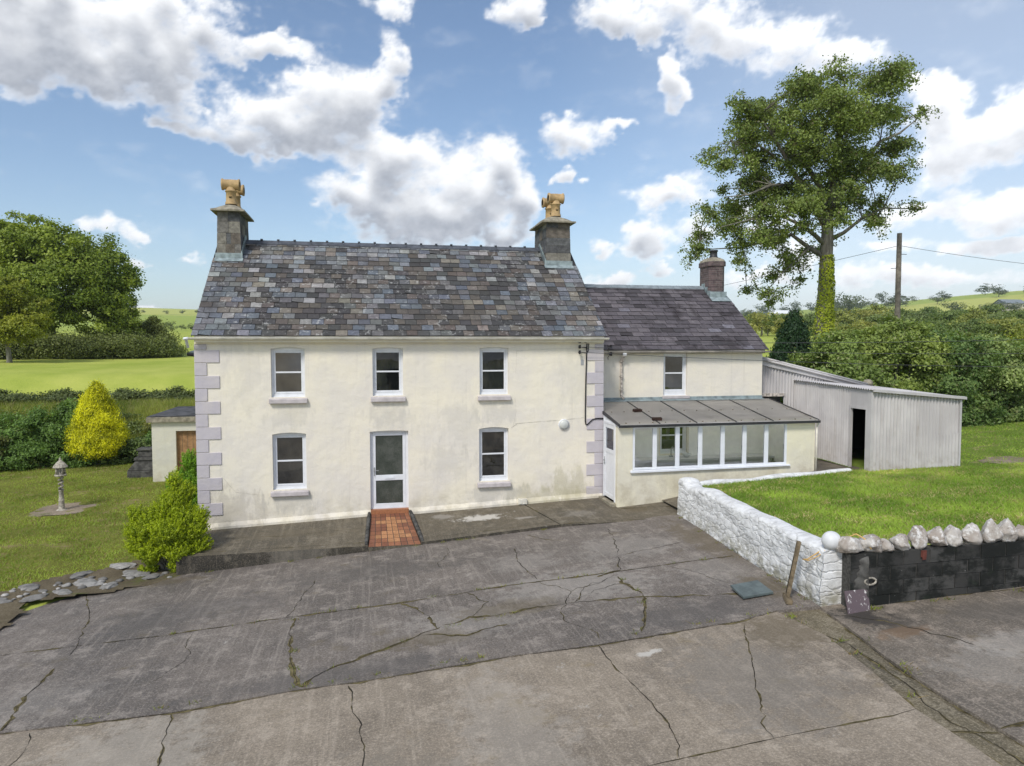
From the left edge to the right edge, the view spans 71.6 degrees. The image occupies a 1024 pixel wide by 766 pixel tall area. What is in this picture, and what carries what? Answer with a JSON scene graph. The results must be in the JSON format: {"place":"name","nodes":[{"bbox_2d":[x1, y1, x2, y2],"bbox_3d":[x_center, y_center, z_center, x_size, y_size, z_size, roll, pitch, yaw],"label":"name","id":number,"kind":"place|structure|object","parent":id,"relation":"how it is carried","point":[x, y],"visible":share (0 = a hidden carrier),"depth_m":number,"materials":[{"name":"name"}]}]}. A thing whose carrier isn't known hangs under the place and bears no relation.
{"place":"outdoors","nodes":[
{"label":"outdoors","id":0,"kind":"place"},
{"bbox_2d":[0,463,168,591],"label":"lawn","id":1,"kind":"structure","parent":0,"point":[32,547],"depth_m":20.09,"materials":[{"name":"green plant"}]},
{"bbox_2d":[29,502,96,516],"bbox_3d":[-13.750,3.872,21.855,1.800,0.049,1.620,-1,3,-12],"label":"concrete base","id":2,"kind":"object","parent":1,"relation":"on","point":[75,507],"visible":0.92,"depth_m":21.77,"materials":[{"name":"concrete"}]},
{"bbox_2d":[53,458,67,510],"bbox_3d":[-13.779,3.092,21.705,0.420,1.650,0.399,-1,3,-12],"label":"bird feeder","id":3,"kind":"object","parent":2,"relation":"on","point":[60,465],"visible":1,"depth_m":21.65,"materials":[{"name":"stone"}]},
{"bbox_2d":[127,447,152,477],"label":"stone wall","id":4,"kind":"structure","parent":1,"relation":"on","point":[141,466],"depth_m":26.33,"materials":[{"name":"stone"}]},
{"bbox_2d":[165,448,197,509],"bbox_3d":[-9.527,3.013,21.005,1.254,2.200,1.008,-3,4,-40],"label":"thuja","id":5,"kind":"object","parent":1,"relation":"on","point":[189,462],"visible":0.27,"depth_m":20.82,"materials":[{"name":"green plant"}]},
{"bbox_2d":[0,558,180,628],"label":"soil border","id":6,"kind":"object","parent":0,"point":[9,611],"visible":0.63,"depth_m":15.27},
{"bbox_2d":[72,578,103,586],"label":"flat stone","id":7,"kind":"object","parent":6,"relation":"on","point":[88,582],"visible":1,"depth_m":15.38,"materials":[{"name":"stone"}]},
{"bbox_2d":[122,570,150,576],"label":"flat stone","id":8,"kind":"object","parent":6,"relation":"on","point":[135,573],"visible":0.94,"depth_m":15.97,"materials":[{"name":"stone"}]},
{"bbox_2d":[121,466,213,573],"bbox_3d":[-7.909,3.241,16.334,1.997,2.565,1.417,-1,3,-12],"label":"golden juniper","id":9,"kind":"object","parent":6,"relation":"on","point":[170,527],"visible":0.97,"depth_m":16.16,"materials":[{"name":"green plant"}]},
{"bbox_2d":[176,517,368,574],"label":"pavement","id":10,"kind":"structure","parent":0,"point":[231,548],"depth_m":16.85,"materials":[{"name":"grey concrete"}]},
{"bbox_2d":[365,507,423,551],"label":"tiled path","id":11,"kind":"structure","parent":0,"point":[390,528],"depth_m":17.84,"materials":[{"name":"tile"}]},
{"bbox_2d":[0,515,819,733],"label":"yard","id":12,"kind":"structure","parent":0,"point":[124,653],"depth_m":12.32,"materials":[{"name":"grey concrete"}]},
{"bbox_2d":[72,517,1023,723],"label":"weeds","id":13,"kind":"object","parent":12,"relation":"on","point":[793,615],"visible":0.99,"depth_m":11.03,"materials":[{"name":"green plant"}]},
{"bbox_2d":[730,580,772,598],"bbox_3d":[4.088,3.530,12.147,0.677,0.069,0.539,-5,4,-21],"label":"slate slab","id":14,"kind":"object","parent":12,"relation":"on","point":[750,589],"depth_m":12.10,"materials":[{"name":"stone"}]},
{"bbox_2d":[677,477,841,606],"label":"garden wall","id":15,"kind":"structure","parent":12,"relation":"on","point":[761,540],"depth_m":13.36,"materials":[{"name":"stone"}]},
{"bbox_2d":[821,531,839,549],"bbox_3d":[5.113,2.521,11.372,0.300,0.300,0.300,-1,3,-12],"label":"ball finial","id":16,"kind":"object","parent":15,"relation":"on","point":[829,540],"visible":0.95,"depth_m":11.28,"materials":[{"name":"stone"}]},
{"bbox_2d":[782,541,800,604],"bbox_3d":[4.625,3.102,11.685,0.100,1.000,0.420,12,1,13],"label":"timber post","id":17,"kind":"object","parent":12,"relation":"on","point":[787,598],"visible":1,"depth_m":11.68,"materials":[{"name":"brown wood"}]},
{"bbox_2d":[412,504,559,544],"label":"pavement","id":18,"kind":"structure","parent":0,"point":[438,527],"depth_m":18.18,"materials":[{"name":"grey concrete"}]},
{"bbox_2d":[0,611,1001,765],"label":"driveway","id":19,"kind":"structure","parent":0,"point":[776,688],"depth_m":8.64,"materials":[{"name":"grey concrete"}]},
{"bbox_2d":[781,609,1023,765],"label":"drain channel","id":20,"kind":"object","parent":19,"relation":"on","point":[994,744],"visible":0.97,"depth_m":8.37,"materials":[{"name":"grey concrete"}]},
{"bbox_2d":[0,0,1023,312],"bbox_3d":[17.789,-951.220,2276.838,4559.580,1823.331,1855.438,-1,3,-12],"label":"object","id":21,"kind":"structure","parent":0,"point":[416,190],"depth_m":2790.20,"materials":[{"name":"white"}]},
{"bbox_2d":[0,291,1023,610],"bbox_3d":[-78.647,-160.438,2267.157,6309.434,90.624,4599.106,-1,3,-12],"label":"ground","id":22,"kind":"structure","parent":0,"point":[46,375],"depth_m":44.99,"materials":[{"name":"green plant"}]},
{"bbox_2d":[0,336,36,359],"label":"hedge shrub","id":23,"kind":"object","parent":22,"relation":"on","point":[16,354],"visible":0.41,"depth_m":53.63,"materials":[{"name":"green plant"}]},
{"bbox_2d":[0,388,39,404],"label":"bank bush","id":24,"kind":"object","parent":22,"relation":"on","point":[7,397],"visible":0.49,"depth_m":34.64,"materials":[{"name":"green plant"}]},
{"bbox_2d":[0,275,56,362],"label":"broadleaf tree","id":25,"kind":"object","parent":22,"relation":"on","point":[26,320],"visible":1,"depth_m":48.88,"materials":[{"name":"green plant"}]},
{"bbox_2d":[0,403,69,470],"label":"garden shrub","id":26,"kind":"object","parent":22,"relation":"on","point":[22,451],"visible":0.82,"depth_m":27.76,"materials":[{"name":"green plant"}]},
{"bbox_2d":[0,328,85,359],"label":"hedge shrub","id":27,"kind":"object","parent":22,"relation":"on","point":[40,352],"visible":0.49,"depth_m":54.28,"materials":[{"name":"green plant"}]},
{"bbox_2d":[14,387,83,404],"bbox_3d":[-22.999,0.968,35.419,5.103,1.539,2.205,-1,3,-12],"label":"bank bush","id":28,"kind":"object","parent":22,"relation":"on","point":[61,394],"visible":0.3,"depth_m":35.15,"materials":[{"name":"green plant"}]},
{"bbox_2d":[22,328,112,359],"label":"hedge shrub","id":29,"kind":"object","parent":22,"relation":"on","point":[81,347],"visible":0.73,"depth_m":54.99,"materials":[{"name":"green plant"}]},
{"bbox_2d":[26,397,109,467],"bbox_3d":[-17.788,2.106,28.761,3.101,3.060,2.711,-1,3,-12],"label":"garden shrub","id":30,"kind":"object","parent":22,"relation":"on","point":[66,411],"visible":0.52,"depth_m":28.10,"materials":[{"name":"green plant"}]},
{"bbox_2d":[0,210,147,337],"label":"broadleaf tree","id":31,"kind":"object","parent":22,"relation":"on","point":[84,267],"visible":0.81,"depth_m":56.58,"materials":[{"name":"green plant"}]},
{"bbox_2d":[62,380,130,463],"bbox_3d":[-16.678,1.535,28.573,2.523,3.491,2.425,-1,3,-12],"label":"golden conifer","id":32,"kind":"object","parent":22,"relation":"on","point":[97,412],"visible":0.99,"depth_m":28.07,"materials":[{"name":"yellow plant"}]},
{"bbox_2d":[52,328,149,359],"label":"hedge shrub","id":33,"kind":"object","parent":22,"relation":"on","point":[125,349],"visible":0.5,"depth_m":56.70,"materials":[{"name":"green plant"}]},
{"bbox_2d":[91,298,145,335],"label":"broadleaf tree","id":34,"kind":"object","parent":22,"relation":"on","point":[131,322],"visible":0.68,"depth_m":58.71,"materials":[{"name":"green plant"}]},
{"bbox_2d":[72,387,164,403],"bbox_3d":[-20.162,0.926,36.110,5.186,1.452,2.112,-1,3,-12],"label":"bank bush","id":35,"kind":"object","parent":22,"relation":"on","point":[126,393],"visible":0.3,"depth_m":35.90,"materials":[{"name":"green plant"}]},
{"bbox_2d":[81,330,166,358],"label":"hedge shrub","id":36,"kind":"object","parent":22,"relation":"on","point":[149,344],"visible":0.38,"depth_m":58.23,"materials":[{"name":"green plant"}]},
{"bbox_2d":[104,430,151,464],"bbox_3d":[-15.240,2.679,29.445,3.208,1.665,2.053,-1,3,-12],"label":"garden shrub","id":37,"kind":"object","parent":22,"relation":"on","point":[128,453],"visible":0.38,"depth_m":28.81,"materials":[{"name":"green plant"}]},
{"bbox_2d":[123,330,191,357],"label":"hedge shrub","id":38,"kind":"object","parent":22,"relation":"on","point":[174,349],"visible":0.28,"depth_m":59.87,"materials":[{"name":"green plant"}]},
{"bbox_2d":[131,315,188,356],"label":"field bush","id":39,"kind":"object","parent":22,"relation":"on","point":[150,326],"visible":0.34,"depth_m":61.29,"materials":[{"name":"green plant"}]},
{"bbox_2d":[127,386,194,403],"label":"bank bush","id":40,"kind":"object","parent":22,"relation":"on","point":[176,392],"visible":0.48,"depth_m":36.54,"materials":[{"name":"green plant"}]},
{"bbox_2d":[146,406,196,481],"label":"outbuilding","id":41,"kind":"structure","parent":22,"relation":"on","point":[173,433],"depth_m":25.60,"materials":[{"name":"paint"}]},
{"bbox_2d":[177,431,195,470],"bbox_3d":[-11.460,2.652,25.964,1.460,1.920,0.066,-1,3,-12],"label":"door","id":42,"kind":"structure","parent":41,"relation":"in","point":[186,440],"depth_m":25.83,"materials":[{"name":"brown wood"}]},
{"bbox_2d":[183,178,608,532],"bbox_3d":[-3.472,-0.980,22.301,11.072,10.110,7.495,-1,3,-12],"label":"farmhouse","id":43,"kind":"object","parent":22,"relation":"on","point":[338,380],"visible":0.99,"depth_m":19.27,"materials":[{"name":"beige paint"}]},
{"bbox_2d":[269,347,307,403],"bbox_3d":[-5.785,-0.211,18.366,0.950,1.470,0.270,-1,3,-12],"label":"window","id":44,"kind":"structure","parent":43,"relation":"in","point":[287,363],"depth_m":18.44,"materials":[{"name":"white plastic"}]},
{"bbox_2d":[271,433,308,496],"bbox_3d":[-5.783,2.096,18.490,0.950,1.670,0.270,-1,3,-12],"label":"window","id":45,"kind":"structure","parent":43,"relation":"in","point":[289,449],"depth_m":18.57,"materials":[{"name":"white plastic"}]},
{"bbox_2d":[371,347,405,401],"bbox_3d":[-3.298,-0.236,18.882,0.910,1.460,0.270,-1,3,-12],"label":"window","id":46,"kind":"structure","parent":43,"relation":"in","point":[387,362],"depth_m":18.96,"materials":[{"name":"white plastic"}]},
{"bbox_2d":[370,431,408,508],"bbox_3d":[-3.293,2.304,19.083,1.030,2.145,0.124,-1,3,-12],"label":"front door","id":47,"kind":"structure","parent":43,"relation":"in","point":[389,485],"depth_m":19.10,"materials":[{"name":"white plastic"}]},
{"bbox_2d":[477,427,510,487],"bbox_3d":[-0.505,2.022,19.582,0.930,1.670,0.270,-1,3,-12],"label":"window","id":48,"kind":"structure","parent":43,"relation":"in","point":[493,441],"depth_m":19.67,"materials":[{"name":"white plastic"}]},
{"bbox_2d":[478,347,510,400],"bbox_3d":[-0.497,-0.268,19.462,0.910,1.475,0.270,-1,3,-12],"label":"window","id":49,"kind":"structure","parent":43,"relation":"in","point":[493,360],"depth_m":19.55,"materials":[{"name":"white plastic"}]},
{"bbox_2d":[599,395,820,506],"bbox_3d":[5.445,1.919,20.721,6.105,2.870,2.610,-1,3,-12],"label":"sun porch","id":50,"kind":"object","parent":43,"relation":"attached to","point":[742,437],"visible":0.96,"depth_m":20.04,"materials":[{"name":"white paint"}]},
{"bbox_2d":[603,416,615,502],"bbox_3d":[2.687,2.086,19.630,0.131,2.260,0.940,-1,3,-12],"label":"door","id":51,"kind":"structure","parent":50,"relation":"in","point":[609,428],"depth_m":19.66,"materials":[{"name":"white plastic"}]},
{"bbox_2d":[633,427,654,469],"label":"window","id":52,"kind":"structure","parent":50,"relation":"in","point":[653,428],"depth_m":19.19,"materials":[{"name":"white paint"}]},
{"bbox_2d":[655,427,677,468],"bbox_3d":[4.180,1.745,19.331,0.668,1.170,0.095,-1,3,-12],"label":"window","id":53,"kind":"structure","parent":50,"relation":"in","point":[676,428],"depth_m":19.33,"materials":[{"name":"white paint"}]},
{"bbox_2d":[677,426,700,467],"bbox_3d":[4.834,1.738,19.454,0.678,1.170,0.070,-1,3,-12],"label":"window","id":54,"kind":"structure","parent":50,"relation":"in","point":[699,427],"depth_m":19.46,"materials":[{"name":"white paint"}]},
{"bbox_2d":[700,425,722,466],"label":"window","id":55,"kind":"structure","parent":50,"relation":"in","point":[721,426],"depth_m":19.60,"materials":[{"name":"white paint"}]},
{"bbox_2d":[722,425,744,466],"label":"window","id":56,"kind":"structure","parent":50,"relation":"in","point":[743,426],"depth_m":19.73,"materials":[{"name":"white paint"}]},
{"bbox_2d":[744,424,766,465],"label":"window","id":57,"kind":"structure","parent":50,"relation":"in","point":[765,425],"depth_m":19.87,"materials":[{"name":"white paint"}]},
{"bbox_2d":[766,424,786,464],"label":"window","id":58,"kind":"structure","parent":50,"relation":"in","point":[785,425],"depth_m":20.00,"materials":[{"name":"white paint"}]},
{"bbox_2d":[581,352,998,366],"bbox_3d":[15.882,-0.754,23.139,28.756,0.607,0.014,-1,3,-14],"label":"service wire","id":59,"kind":"object","parent":43,"relation":"attached to","point":[792,361],"visible":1,"depth_m":21.31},
{"bbox_2d":[592,347,1023,353],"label":"service wire","id":60,"kind":"object","parent":43,"relation":"attached to","point":[802,352],"visible":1,"depth_m":21.36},
{"bbox_2d":[643,339,1023,342],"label":"service wire","id":61,"kind":"object","parent":43,"relation":"attached to","point":[823,342],"visible":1,"depth_m":21.67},
{"bbox_2d":[584,250,769,455],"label":"house wing","id":62,"kind":"structure","parent":22,"relation":"on","point":[706,310],"depth_m":22.28,"materials":[{"name":"white paint"}]},
{"bbox_2d":[660,427,685,453],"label":"window","id":63,"kind":"structure","parent":62,"relation":"in","point":[667,435],"depth_m":22.06,"materials":[{"name":"white plastic"}]},
{"bbox_2d":[663,353,685,395],"bbox_3d":[5.001,-0.273,21.960,0.800,1.324,0.098,-1,3,-12],"label":"window","id":64,"kind":"structure","parent":62,"relation":"in","point":[674,373],"depth_m":21.98,"materials":[{"name":"white plastic"}]},
{"bbox_2d":[745,309,777,335],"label":"tree","id":65,"kind":"object","parent":22,"relation":"on","point":[758,324],"visible":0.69,"depth_m":156.28,"materials":[{"name":"green plant"}]},
{"bbox_2d":[677,51,942,341],"bbox_3d":[14.958,-8.946,35.267,12.686,13.968,8.869,-1,3,-12],"label":"beech tree","id":66,"kind":"object","parent":22,"relation":"on","point":[847,116],"visible":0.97,"depth_m":34.13,"materials":[{"name":"green plant"}]},
{"bbox_2d":[762,356,872,408],"bbox_3d":[9.444,0.876,25.672,4.240,3.815,5.144,-1,3,-12],"label":"lean to","id":67,"kind":"object","parent":22,"relation":"on","point":[778,378],"visible":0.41,"depth_m":23.02,"materials":[{"name":"paint"}]},
{"bbox_2d":[833,308,861,326],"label":"tree","id":68,"kind":"object","parent":22,"relation":"on","point":[847,317],"visible":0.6,"depth_m":144.99,"materials":[{"name":"green plant"}]},
{"bbox_2d":[834,292,874,312],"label":"tree","id":69,"kind":"object","parent":22,"relation":"on","point":[846,301],"visible":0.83,"depth_m":503.42,"materials":[{"name":"green plant"}]},
{"bbox_2d":[851,307,893,323],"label":"tree","id":70,"kind":"object","parent":22,"relation":"on","point":[865,313],"visible":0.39,"depth_m":155.45,"materials":[{"name":"green plant"}]},
{"bbox_2d":[794,379,966,470],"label":"corrugated shed","id":71,"kind":"structure","parent":22,"relation":"on","point":[886,428],"depth_m":20.10,"materials":[{"name":"paint"}]},
{"bbox_2d":[861,311,904,326],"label":"tree","id":72,"kind":"object","parent":22,"relation":"on","point":[873,318],"visible":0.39,"depth_m":151.25,"materials":[{"name":"green plant"}]},
{"bbox_2d":[893,309,931,324],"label":"tree","id":73,"kind":"object","parent":22,"relation":"on","point":[918,315],"visible":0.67,"depth_m":159.57,"materials":[{"name":"green plant"}]},
{"bbox_2d":[920,309,963,324],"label":"tree","id":74,"kind":"object","parent":22,"relation":"on","point":[947,315],"visible":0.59,"depth_m":137.17,"materials":[{"name":"green plant"}]},
{"bbox_2d":[937,319,977,335],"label":"tree","id":75,"kind":"object","parent":22,"relation":"on","point":[960,329],"visible":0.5,"depth_m":74.93,"materials":[{"name":"green plant"}]},
{"bbox_2d":[948,305,989,324],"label":"tree","id":76,"kind":"object","parent":22,"relation":"on","point":[977,313],"visible":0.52,"depth_m":129.88,"materials":[{"name":"green plant"}]},
{"bbox_2d":[965,322,1008,337],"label":"tree","id":77,"kind":"object","parent":22,"relation":"on","point":[986,329],"visible":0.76,"depth_m":72.66,"materials":[{"name":"green plant"}]},
{"bbox_2d":[981,304,1007,316],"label":"tree","id":78,"kind":"object","parent":22,"relation":"on","point":[992,308],"visible":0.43,"depth_m":155.91,"materials":[{"name":"green plant"}]},
{"bbox_2d":[993,299,1023,310],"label":"farm building","id":79,"kind":"structure","parent":22,"relation":"on","point":[1013,301],"depth_m":389.22,"materials":[{"name":"metal"}]},
{"bbox_2d":[995,316,1023,335],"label":"tree","id":80,"kind":"object","parent":22,"relation":"on","point":[1008,323],"visible":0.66,"depth_m":71.74,"materials":[{"name":"green plant"}]},
{"bbox_2d":[524,496,677,526],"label":"pavement","id":81,"kind":"structure","parent":0,"point":[589,511],"depth_m":18.71,"materials":[{"name":"concrete"}]},
{"bbox_2d":[663,458,863,507],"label":"path","id":82,"kind":"structure","parent":0,"point":[822,465],"depth_m":20.53,"materials":[{"name":"concrete"}]},
{"bbox_2d":[700,468,850,485],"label":"stone kerb","id":83,"kind":"structure","parent":82,"relation":"on","point":[726,481],"depth_m":18.79,"materials":[{"name":"stone"}]},
{"bbox_2d":[703,420,1023,545],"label":"lawn","id":84,"kind":"structure","parent":0,"point":[858,455],"depth_m":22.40,"materials":[{"name":"plant"}]},
{"bbox_2d":[768,338,791,399],"bbox_3d":[11.711,0.027,31.098,2.535,4.079,2.413,1,3,26],"label":"shrub","id":85,"kind":"object","parent":84,"relation":"on","point":[779,353],"visible":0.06,"depth_m":30.81,"materials":[{"name":"green plant"}]},
{"bbox_2d":[766,308,813,359],"bbox_3d":[12.470,-0.675,31.663,2.804,5.404,2.691,-1,3,-12],"label":"dark conifer","id":86,"kind":"object","parent":84,"relation":"on","point":[794,332],"visible":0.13,"depth_m":31.25,"materials":[{"name":"green plant"}]},
{"bbox_2d":[780,327,900,402],"bbox_3d":[12.907,0.071,28.591,5.779,4.641,3.699,-1,3,-12],"label":"hedge shrub","id":87,"kind":"object","parent":84,"relation":"on","point":[838,354],"visible":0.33,"depth_m":28.09,"materials":[{"name":"green plant"}]},
{"bbox_2d":[891,233,906,318],"bbox_3d":[20.869,-3.277,38.462,0.871,9.589,0.390,-1,3,-12],"label":"telegraph pole","id":88,"kind":"object","parent":84,"relation":"on","point":[898,296],"visible":0.54,"depth_m":38.28,"materials":[{"name":"brown wood"}]},
{"bbox_2d":[843,314,957,392],"bbox_3d":[16.079,-0.338,29.623,5.342,5.178,3.683,-1,3,-12],"label":"hedge shrub","id":89,"kind":"object","parent":84,"relation":"on","point":[898,335],"visible":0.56,"depth_m":28.76,"materials":[{"name":"green plant"}]},
{"bbox_2d":[899,325,1012,426],"bbox_3d":[18.715,-0.116,30.419,5.002,4.708,3.870,-1,3,-12],"label":"hedge shrub","id":90,"kind":"object","parent":84,"relation":"on","point":[972,414],"visible":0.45,"depth_m":29.58,"materials":[{"name":"green plant"}]},
{"bbox_2d":[948,329,1023,421],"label":"hedge shrub","id":91,"kind":"object","parent":84,"relation":"on","point":[1007,389],"visible":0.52,"depth_m":30.55,"materials":[{"name":"green plant"}]},
{"bbox_2d":[978,456,1023,463],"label":"bare patch","id":92,"kind":"object","parent":84,"relation":"on","point":[1008,458],"visible":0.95,"depth_m":21.23,"materials":[{"name":"soil"}]},
{"bbox_2d":[820,586,1023,745],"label":"yard","id":93,"kind":"structure","parent":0,"point":[964,652],"depth_m":9.66,"materials":[{"name":"grey concrete"}]},
{"bbox_2d":[844,589,870,613],"bbox_3d":[5.377,3.401,11.053,0.410,0.350,0.024,-1,-13,-14],"label":"slate sheet","id":94,"kind":"object","parent":93,"relation":"on","point":[857,601],"visible":0.96,"depth_m":11.04,"materials":[{"name":"stone"}]},
{"bbox_2d":[848,552,868,597],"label":"wall end","id":95,"kind":"structure","parent":93,"relation":"on","point":[863,574],"depth_m":11.12,"materials":[{"name":"stone"}]},
{"bbox_2d":[836,536,863,552],"bbox_3d":[5.341,2.559,11.248,0.432,0.301,0.350,-10,3,2],"label":"boulder","id":96,"kind":"object","parent":95,"relation":"on","point":[848,544],"visible":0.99,"depth_m":11.14,"materials":[{"name":"stone"}]},
{"bbox_2d":[841,540,1023,606],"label":"block wall","id":97,"kind":"structure","parent":93,"relation":"on","point":[911,574],"depth_m":11.33,"materials":[{"name":"black concrete"}]},
{"bbox_2d":[858,534,882,552],"bbox_3d":[5.685,2.556,11.268,0.359,0.301,0.327,1,3,27],"label":"boulder","id":98,"kind":"object","parent":97,"relation":"on","point":[873,542],"visible":0.85,"depth_m":11.18,"materials":[{"name":"stone"}]},
{"bbox_2d":[888,533,910,550],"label":"boulder","id":99,"kind":"object","parent":97,"relation":"on","point":[899,541],"visible":0.93,"depth_m":11.28,"materials":[{"name":"stone"}]},
{"bbox_2d":[907,525,927,548],"bbox_3d":[6.511,2.489,11.380,0.301,0.422,0.323,0,3,3],"label":"boulder","id":100,"kind":"object","parent":97,"relation":"on","point":[917,535],"visible":0.96,"depth_m":11.31,"materials":[{"name":"stone"}]},
{"bbox_2d":[927,526,948,546],"bbox_3d":[6.833,2.471,11.442,0.328,0.352,0.355,4,0,-34],"label":"boulder","id":101,"kind":"object","parent":97,"relation":"on","point":[936,536],"visible":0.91,"depth_m":11.35,"materials":[{"name":"stone"}]},
{"bbox_2d":[943,525,962,546],"bbox_3d":[7.106,2.478,11.486,0.305,0.366,0.353,1,3,22],"label":"boulder","id":102,"kind":"object","parent":97,"relation":"on","point":[953,534],"visible":0.82,"depth_m":11.37,"materials":[{"name":"stone"}]},
{"bbox_2d":[961,522,982,544],"bbox_3d":[7.452,2.457,11.511,0.326,0.374,0.343,-8,2,10],"label":"boulder","id":103,"kind":"object","parent":97,"relation":"on","point":[971,533],"visible":0.96,"depth_m":11.45,"materials":[{"name":"stone"}]},
{"bbox_2d":[980,518,1003,542],"bbox_3d":[7.785,2.412,11.560,0.305,0.414,0.330,0,3,4],"label":"boulder","id":104,"kind":"object","parent":97,"relation":"on","point":[990,531],"visible":0.93,"depth_m":11.47,"materials":[{"name":"stone"}]},
{"bbox_2d":[997,518,1017,541],"bbox_3d":[8.057,2.397,11.610,0.268,0.411,0.341,8,0,-21],"label":"boulder","id":105,"kind":"object","parent":97,"relation":"on","point":[1008,529],"visible":0.77,"depth_m":11.51,"materials":[{"name":"stone"}]},
{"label":"bank","id":106,"kind":"structure","parent":0,"visible":0},
{"bbox_2d":[0,396,195,438],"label":"bank grass","id":107,"kind":"structure","parent":106,"relation":"on","point":[148,407],"depth_m":34.45,"materials":[{"name":"plant"}]},
{"bbox_2d":[124,418,145,439],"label":"bramble","id":108,"kind":"object","parent":106,"relation":"on","point":[136,426],"visible":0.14,"depth_m":32.65,"materials":[{"name":"green plant"}]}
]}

